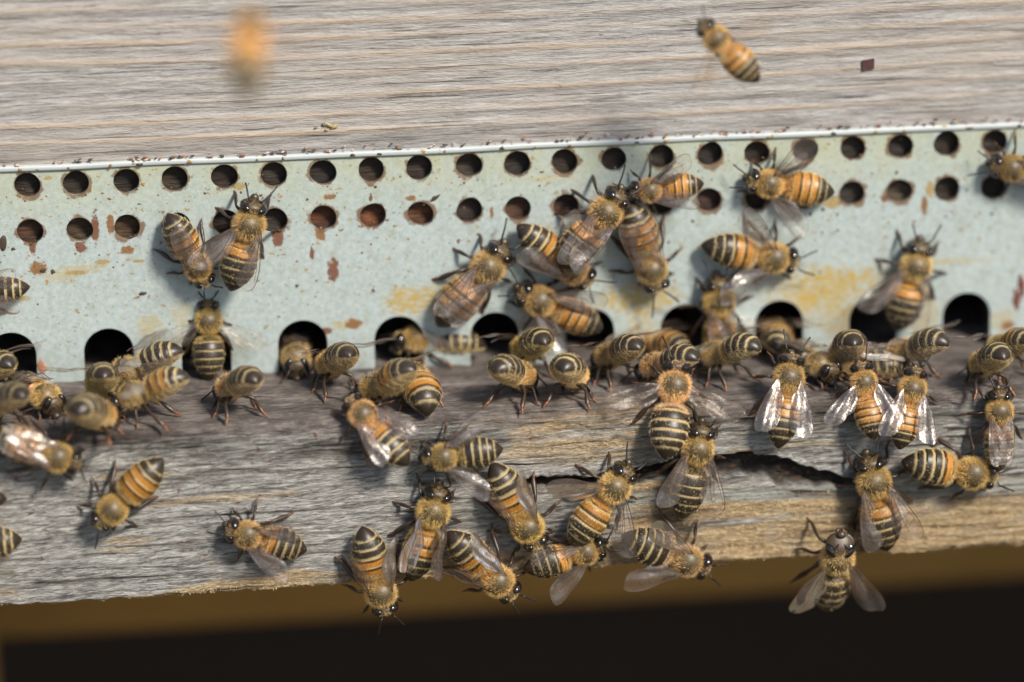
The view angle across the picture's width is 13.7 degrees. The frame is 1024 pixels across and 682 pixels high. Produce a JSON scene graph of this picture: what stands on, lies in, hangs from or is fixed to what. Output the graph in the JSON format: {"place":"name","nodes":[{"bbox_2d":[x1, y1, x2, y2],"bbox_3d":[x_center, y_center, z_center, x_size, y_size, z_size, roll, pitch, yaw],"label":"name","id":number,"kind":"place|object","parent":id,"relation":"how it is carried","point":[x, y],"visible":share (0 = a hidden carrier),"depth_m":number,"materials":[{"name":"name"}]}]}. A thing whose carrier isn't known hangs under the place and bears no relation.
{"place":"outdoors","nodes":[
{"label":"outdoors","id":0,"kind":"place"},
{"bbox_2d":[178,0,322,100],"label":"honey bee","id":1,"kind":"object","parent":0,"point":[247,70],"visible":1,"depth_m":0.53,"materials":[{"name":"orange"}]},
{"bbox_2d":[0,576,1023,681],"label":"hive stand","id":2,"kind":"object","parent":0,"point":[960,631],"depth_m":0.81,"materials":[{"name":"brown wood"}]},
{"bbox_2d":[0,0,1023,637],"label":"beehive","id":3,"kind":"object","parent":2,"relation":"on","point":[126,126],"visible":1,"depth_m":0.63,"materials":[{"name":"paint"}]},
{"bbox_2d":[0,485,6,505],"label":"honey bee","id":4,"kind":"object","parent":3,"relation":"on","point":[3,498],"visible":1,"depth_m":0.61,"materials":[{"name":"black"}]},
{"bbox_2d":[0,521,21,575],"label":"honey bee","id":5,"kind":"object","parent":3,"relation":"attached to","point":[10,541],"visible":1,"depth_m":0.61,"materials":[{"name":"black"}]},
{"bbox_2d":[0,261,29,314],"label":"honey bee","id":6,"kind":"object","parent":3,"relation":"attached to","point":[12,289],"visible":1,"depth_m":0.62,"materials":[{"name":"black"}]},
{"bbox_2d":[0,380,34,430],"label":"honey bee","id":7,"kind":"object","parent":3,"relation":"on","point":[14,395],"visible":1,"depth_m":0.61,"materials":[{"name":"black"}]},
{"bbox_2d":[0,339,45,382],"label":"honey bee","id":8,"kind":"object","parent":3,"relation":"on","point":[8,363],"visible":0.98,"depth_m":0.62,"materials":[{"name":"black"}]},
{"bbox_2d":[6,371,66,423],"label":"honey bee","id":9,"kind":"object","parent":3,"relation":"on","point":[48,399],"visible":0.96,"depth_m":0.62,"materials":[{"name":"black"}]},
{"bbox_2d":[0,415,99,491],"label":"honey bee","id":10,"kind":"object","parent":3,"relation":"attached to","point":[20,443],"visible":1,"depth_m":0.61,"materials":[{"name":"black"}]},
{"bbox_2d":[63,392,123,446],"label":"honey bee","id":11,"kind":"object","parent":3,"relation":"on","point":[89,410],"visible":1,"depth_m":0.61,"materials":[{"name":"black"}]},
{"bbox_2d":[36,362,167,419],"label":"honey bee","id":12,"kind":"object","parent":3,"relation":"on","point":[102,379],"visible":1,"depth_m":0.62,"materials":[{"name":"black"}]},
{"bbox_2d":[74,455,164,549],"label":"honey bee","id":13,"kind":"object","parent":3,"relation":"on","point":[138,483],"visible":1,"depth_m":0.61,"materials":[{"name":"orange"}]},
{"bbox_2d":[112,332,184,404],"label":"honey bee","id":14,"kind":"object","parent":3,"relation":"on","point":[164,350],"visible":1,"depth_m":0.62,"materials":[{"name":"black"}]},
{"bbox_2d":[107,358,189,430],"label":"honey bee","id":15,"kind":"object","parent":3,"relation":"on","point":[157,385],"visible":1,"depth_m":0.62,"materials":[{"name":"orange"}]},
{"bbox_2d":[152,212,223,303],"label":"honey bee","id":16,"kind":"object","parent":3,"relation":"attached to","point":[180,236],"visible":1,"depth_m":0.62,"materials":[{"name":"black"}]},
{"bbox_2d":[150,290,266,380],"bbox_3d":[-0.045,-0.001,0.633,0.017,0.015,0.005,-1,8,-6],"label":"honey bee","id":17,"kind":"object","parent":3,"relation":"attached to","point":[209,353],"visible":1,"depth_m":0.63,"materials":[{"name":"black"}]},
{"bbox_2d":[201,365,267,424],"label":"honey bee","id":18,"kind":"object","parent":3,"relation":"on","point":[235,384],"visible":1,"depth_m":0.62,"materials":[{"name":"black"}]},
{"bbox_2d":[187,183,281,290],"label":"honey bee","id":19,"kind":"object","parent":3,"relation":"attached to","point":[238,265],"visible":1,"depth_m":0.62,"materials":[{"name":"black"}]},
{"bbox_2d":[206,498,307,585],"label":"honey bee","id":20,"kind":"object","parent":3,"relation":"attached to","point":[279,543],"visible":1,"depth_m":0.62,"materials":[{"name":"black"}]},
{"bbox_2d":[278,326,316,380],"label":"honey bee","id":21,"kind":"object","parent":3,"relation":"on","point":[294,366],"visible":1,"depth_m":0.64,"materials":[{"name":"black"}]},
{"bbox_2d":[314,122,337,130],"bbox_3d":[-0.027,-0.031,0.625,0.004,0.001,0.001,-3,20,-6],"label":"wax crumb","id":22,"kind":"object","parent":3,"relation":"on","point":[333,126],"visible":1,"depth_m":0.62,"materials":[{"name":"beige wax"}]},
{"bbox_2d":[279,338,397,402],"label":"honey bee","id":23,"kind":"object","parent":3,"relation":"on","point":[334,360],"visible":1,"depth_m":0.62,"materials":[{"name":"black"}]},
{"bbox_2d":[335,526,407,633],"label":"honey bee","id":24,"kind":"object","parent":3,"relation":"attached to","point":[374,559],"visible":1,"depth_m":0.62,"materials":[{"name":"black"}]},
{"bbox_2d":[326,381,419,466],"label":"honey bee","id":25,"kind":"object","parent":3,"relation":"attached to","point":[387,442],"visible":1,"depth_m":0.62,"materials":[{"name":"black"}]},
{"bbox_2d":[334,349,436,418],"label":"honey bee","id":26,"kind":"object","parent":3,"relation":"on","point":[393,377],"visible":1,"depth_m":0.62,"materials":[{"name":"black"}]},
{"bbox_2d":[390,359,443,416],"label":"honey bee","id":27,"kind":"object","parent":3,"relation":"on","point":[422,394],"visible":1,"depth_m":0.62,"materials":[{"name":"orange"}]},
{"bbox_2d":[387,470,461,580],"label":"honey bee","id":28,"kind":"object","parent":3,"relation":"attached to","point":[421,545],"visible":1,"depth_m":0.62,"materials":[{"name":"black"}]},
{"bbox_2d":[378,324,485,368],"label":"honey bee","id":29,"kind":"object","parent":3,"relation":"on","point":[411,339],"visible":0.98,"depth_m":0.64,"materials":[{"name":"black"}]},
{"bbox_2d":[408,412,502,501],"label":"honey bee","id":30,"kind":"object","parent":3,"relation":"attached to","point":[475,452],"visible":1,"depth_m":0.62,"materials":[{"name":"black"}]},
{"bbox_2d":[431,218,520,327],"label":"honey bee","id":31,"kind":"object","parent":3,"relation":"attached to","point":[460,300],"visible":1,"depth_m":0.63,"materials":[{"name":"black"}]},
{"bbox_2d":[438,523,536,614],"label":"honey bee","id":32,"kind":"object","parent":3,"relation":"attached to","point":[472,554],"visible":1,"depth_m":0.62,"materials":[{"name":"black"}]},
{"bbox_2d":[483,353,547,413],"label":"honey bee","id":33,"kind":"object","parent":3,"relation":"on","point":[512,371],"visible":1,"depth_m":0.62,"materials":[{"name":"black"}]},
{"bbox_2d":[474,462,560,559],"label":"honey bee","id":34,"kind":"object","parent":3,"relation":"attached to","point":[513,500],"visible":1,"depth_m":0.62,"materials":[{"name":"black"}]},
{"bbox_2d":[475,325,567,378],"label":"honey bee","id":35,"kind":"object","parent":3,"relation":"on","point":[532,344],"visible":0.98,"depth_m":0.63,"materials":[{"name":"black"}]},
{"bbox_2d":[498,264,607,362],"bbox_3d":[0.006,-0.004,0.636,0.018,0.014,0.007,25,15,-15],"label":"honey bee","id":36,"kind":"object","parent":3,"relation":"attached to","point":[575,315],"visible":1,"depth_m":0.64,"materials":[{"name":"orange"}]},
{"bbox_2d":[515,209,615,302],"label":"honey bee","id":37,"kind":"object","parent":3,"relation":"attached to","point":[538,243],"visible":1,"depth_m":0.63,"materials":[{"name":"orange"}]},
{"bbox_2d":[542,352,595,409],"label":"honey bee","id":38,"kind":"object","parent":3,"relation":"on","point":[569,371],"visible":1,"depth_m":0.62,"materials":[{"name":"black"}]},
{"bbox_2d":[522,528,625,604],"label":"honey bee","id":39,"kind":"object","parent":3,"relation":"attached to","point":[546,563],"visible":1,"depth_m":0.63,"materials":[{"name":"black"}]},
{"bbox_2d":[546,441,647,558],"bbox_3d":[0.012,0.023,0.624,0.016,0.017,0.007,-4,20,-8],"label":"honey bee","id":40,"kind":"object","parent":3,"relation":"attached to","point":[591,516],"visible":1,"depth_m":0.62,"materials":[{"name":"orange"}]},
{"bbox_2d":[554,164,646,274],"bbox_3d":[0.013,-0.018,0.631,0.011,0.019,0.009,35,12,-17],"label":"honey bee","id":41,"kind":"object","parent":3,"relation":"attached to","point":[581,244],"visible":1,"depth_m":0.63,"materials":[{"name":"black"}]},
{"bbox_2d":[565,327,672,392],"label":"honey bee","id":42,"kind":"object","parent":3,"relation":"on","point":[607,357],"visible":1,"depth_m":0.63,"materials":[{"name":"black"}]},
{"bbox_2d":[608,200,683,317],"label":"honey bee","id":43,"kind":"object","parent":3,"relation":"attached to","point":[637,230],"visible":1,"depth_m":0.63,"materials":[{"name":"orange"}]},
{"bbox_2d":[606,319,705,360],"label":"honey bee","id":44,"kind":"object","parent":3,"relation":"on","point":[653,342],"visible":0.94,"depth_m":0.64,"materials":[{"name":"black"}]},
{"bbox_2d":[612,154,703,212],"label":"honey bee","id":45,"kind":"object","parent":3,"relation":"attached to","point":[680,186],"visible":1,"depth_m":0.63,"materials":[{"name":"orange"}]},
{"bbox_2d":[620,343,699,396],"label":"honey bee","id":46,"kind":"object","parent":3,"relation":"on","point":[684,353],"visible":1,"depth_m":0.63,"materials":[{"name":"black"}]},
{"bbox_2d":[604,336,745,459],"bbox_3d":[0.023,0.009,0.622,0.021,0.017,0.009,-2,20,-3],"label":"honey bee","id":47,"kind":"object","parent":3,"relation":"attached to","point":[669,425],"visible":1,"depth_m":0.62,"materials":[{"name":"black"}]},
{"bbox_2d":[621,506,730,591],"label":"honey bee","id":48,"kind":"object","parent":3,"relation":"attached to","point":[652,547],"visible":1,"depth_m":0.63,"materials":[{"name":"black"}]},
{"bbox_2d":[652,403,725,518],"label":"honey bee","id":49,"kind":"object","parent":3,"relation":"attached to","point":[688,486],"visible":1,"depth_m":0.62,"materials":[{"name":"black"}]},
{"bbox_2d":[676,258,754,344],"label":"honey bee","id":50,"kind":"object","parent":3,"relation":"attached to","point":[718,325],"visible":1,"depth_m":0.64,"materials":[{"name":"black"}]},
{"bbox_2d":[694,319,770,390],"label":"honey bee","id":51,"kind":"object","parent":3,"relation":"on","point":[734,349],"visible":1,"depth_m":0.63,"materials":[{"name":"black"}]},
{"bbox_2d":[701,207,817,305],"bbox_3d":[0.037,-0.013,0.637,0.018,0.016,0.006,9,18,-10],"label":"honey bee","id":52,"kind":"object","parent":3,"relation":"attached to","point":[735,250],"visible":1,"depth_m":0.64,"materials":[{"name":"orange"}]},
{"bbox_2d":[731,316,824,355],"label":"honey bee","id":53,"kind":"object","parent":3,"relation":"on","point":[773,330],"visible":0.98,"depth_m":0.64,"materials":[{"name":"black"}]},
{"bbox_2d":[729,136,834,238],"bbox_3d":[0.041,-0.024,0.633,0.016,0.016,0.005,8,19,-10],"label":"honey bee","id":54,"kind":"object","parent":3,"relation":"attached to","point":[802,188],"visible":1,"depth_m":0.63,"materials":[{"name":"orange"}]},
{"bbox_2d":[749,329,818,448],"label":"honey bee","id":55,"kind":"object","parent":3,"relation":"attached to","point":[783,414],"visible":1,"depth_m":0.62,"materials":[{"name":"black"}]},
{"bbox_2d":[773,339,849,389],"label":"honey bee","id":56,"kind":"object","parent":3,"relation":"on","point":[825,368],"visible":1,"depth_m":0.63,"materials":[{"name":"black"}]},
{"bbox_2d":[789,517,885,612],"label":"honey bee","id":57,"kind":"object","parent":3,"relation":"hanging from","point":[828,590],"visible":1,"depth_m":0.63,"materials":[{"name":"black"}]},
{"bbox_2d":[826,329,868,385],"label":"honey bee","id":58,"kind":"object","parent":3,"relation":"on","point":[852,342],"visible":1,"depth_m":0.63,"materials":[{"name":"black"}]},
{"bbox_2d":[804,342,910,381],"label":"honey bee","id":59,"kind":"object","parent":3,"relation":"on","point":[886,362],"visible":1,"depth_m":0.63,"materials":[{"name":"black"}]},
{"bbox_2d":[823,344,905,440],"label":"honey bee","id":60,"kind":"object","parent":3,"relation":"attached to","point":[868,409],"visible":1,"depth_m":0.62,"materials":[{"name":"orange"}]},
{"bbox_2d":[835,433,923,552],"bbox_3d":[0.054,0.023,0.630,0.011,0.019,0.006,-14,21,-2],"label":"honey bee","id":61,"kind":"object","parent":3,"relation":"attached to","point":[881,518],"visible":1,"depth_m":0.63,"materials":[{"name":"black"}]},
{"bbox_2d":[857,224,947,330],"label":"honey bee","id":62,"kind":"object","parent":3,"relation":"attached to","point":[905,299],"visible":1,"depth_m":0.64,"materials":[{"name":"orange"}]},
{"bbox_2d":[878,350,939,449],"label":"honey bee","id":63,"kind":"object","parent":3,"relation":"attached to","point":[911,386],"visible":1,"depth_m":0.62,"materials":[{"name":"orange"}]},
{"bbox_2d":[872,320,960,382],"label":"honey bee","id":64,"kind":"object","parent":3,"relation":"on","point":[920,345],"visible":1,"depth_m":0.63,"materials":[{"name":"black"}]},
{"bbox_2d":[901,426,1016,500],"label":"honey bee","id":65,"kind":"object","parent":3,"relation":"on","point":[935,468],"visible":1,"depth_m":0.63,"materials":[{"name":"orange"}]},
{"bbox_2d":[957,342,1015,399],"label":"honey bee","id":66,"kind":"object","parent":3,"relation":"on","point":[991,359],"visible":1,"depth_m":0.62,"materials":[{"name":"black"}]},
{"bbox_2d":[952,327,1023,384],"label":"honey bee","id":67,"kind":"object","parent":3,"relation":"on","point":[1013,338],"visible":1,"depth_m":0.63,"materials":[{"name":"black"}]},
{"bbox_2d":[960,375,1023,471],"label":"honey bee","id":68,"kind":"object","parent":3,"relation":"attached to","point":[998,442],"visible":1,"depth_m":0.63,"materials":[{"name":"black"}]},
{"bbox_2d":[967,128,1023,192],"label":"honey bee","id":69,"kind":"object","parent":3,"relation":"on","point":[1007,168],"visible":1,"depth_m":0.64,"materials":[{"name":"black"}]},
{"bbox_2d":[681,5,773,96],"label":"honey bee","id":70,"kind":"object","parent":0,"point":[738,61],"visible":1,"depth_m":0.61,"materials":[{"name":"orange"}]}
]}

